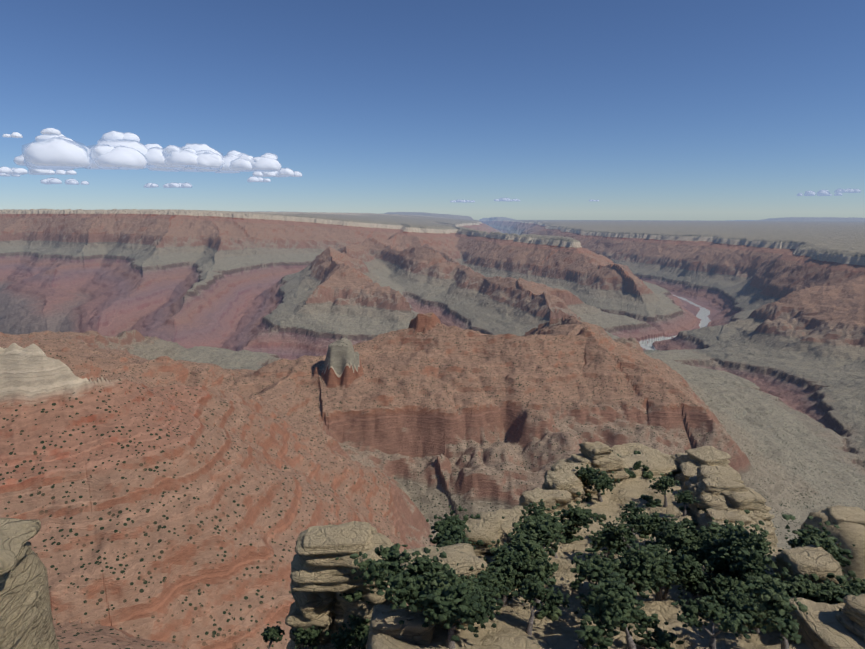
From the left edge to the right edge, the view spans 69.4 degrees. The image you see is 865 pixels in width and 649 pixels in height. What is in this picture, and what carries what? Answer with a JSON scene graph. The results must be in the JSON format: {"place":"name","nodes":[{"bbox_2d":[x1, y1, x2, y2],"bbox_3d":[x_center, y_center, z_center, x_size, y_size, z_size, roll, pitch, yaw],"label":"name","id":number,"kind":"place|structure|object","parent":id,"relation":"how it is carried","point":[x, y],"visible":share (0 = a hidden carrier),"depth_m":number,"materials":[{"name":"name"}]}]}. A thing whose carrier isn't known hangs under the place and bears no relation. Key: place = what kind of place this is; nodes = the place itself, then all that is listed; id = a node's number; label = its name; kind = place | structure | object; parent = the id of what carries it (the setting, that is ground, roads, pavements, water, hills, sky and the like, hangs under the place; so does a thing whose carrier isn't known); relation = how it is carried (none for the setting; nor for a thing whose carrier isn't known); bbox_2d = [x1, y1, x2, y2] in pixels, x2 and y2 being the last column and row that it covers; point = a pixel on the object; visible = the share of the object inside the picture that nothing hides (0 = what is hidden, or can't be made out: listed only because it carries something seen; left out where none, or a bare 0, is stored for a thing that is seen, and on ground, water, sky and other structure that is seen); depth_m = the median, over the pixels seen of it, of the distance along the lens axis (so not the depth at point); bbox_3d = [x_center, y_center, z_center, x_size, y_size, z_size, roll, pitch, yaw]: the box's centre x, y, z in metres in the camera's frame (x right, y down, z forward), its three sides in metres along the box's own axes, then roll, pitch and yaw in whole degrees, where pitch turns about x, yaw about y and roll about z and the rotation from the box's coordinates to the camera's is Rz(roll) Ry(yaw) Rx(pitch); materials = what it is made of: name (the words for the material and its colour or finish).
{"place":"outdoors","nodes":[
{"label":"outdoors","id":0,"kind":"place"},
{"bbox_2d":[0,209,864,648],"bbox_3d":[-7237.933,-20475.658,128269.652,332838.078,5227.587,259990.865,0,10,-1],"label":"canyon ground","id":1,"kind":"structure","parent":0,"point":[206,417],"depth_m":2320.83,"materials":[{"name":"brown stone"}]},
{"bbox_2d":[0,518,58,648],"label":"outcrop rock","id":2,"kind":"object","parent":1,"relation":"on","point":[26,621],"visible":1,"depth_m":28.05,"materials":[{"name":"stone"}]},
{"bbox_2d":[366,441,864,648],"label":"rock outcrop","id":3,"kind":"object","parent":1,"relation":"on","point":[709,477],"visible":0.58,"depth_m":41.72,"materials":[{"name":"beige stone"}]},
{"bbox_2d":[285,521,406,648],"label":"hoodoo rock","id":4,"kind":"object","parent":3,"relation":"on","point":[322,579],"visible":0.71,"depth_m":53.02,"materials":[{"name":"stone"}]},
{"bbox_2d":[268,467,789,648],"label":"tree trunks","id":5,"kind":"object","parent":3,"relation":"on","point":[659,596],"visible":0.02,"depth_m":35.15,"materials":[{"name":"brown plant"}]},
{"bbox_2d":[261,460,864,648],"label":"trees","id":6,"kind":"object","parent":5,"relation":"attached to","point":[756,596],"visible":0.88,"depth_m":38.10,"materials":[{"name":"green plant"}]},
{"bbox_2d":[339,450,721,620],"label":"shrubs","id":7,"kind":"object","parent":3,"relation":"on","point":[357,594],"visible":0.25,"depth_m":55.63,"materials":[{"name":"green plant"}]},
{"bbox_2d":[798,505,864,588],"bbox_3d":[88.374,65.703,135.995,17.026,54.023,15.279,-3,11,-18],"label":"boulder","id":8,"kind":"object","parent":1,"relation":"on","point":[850,523],"visible":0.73,"depth_m":127.73,"materials":[{"name":"stone"}]},
{"bbox_2d":[0,0,864,220],"label":"sky","id":9,"kind":"structure","parent":0,"point":[708,110],"materials":[{"name":"blue"}]}
]}

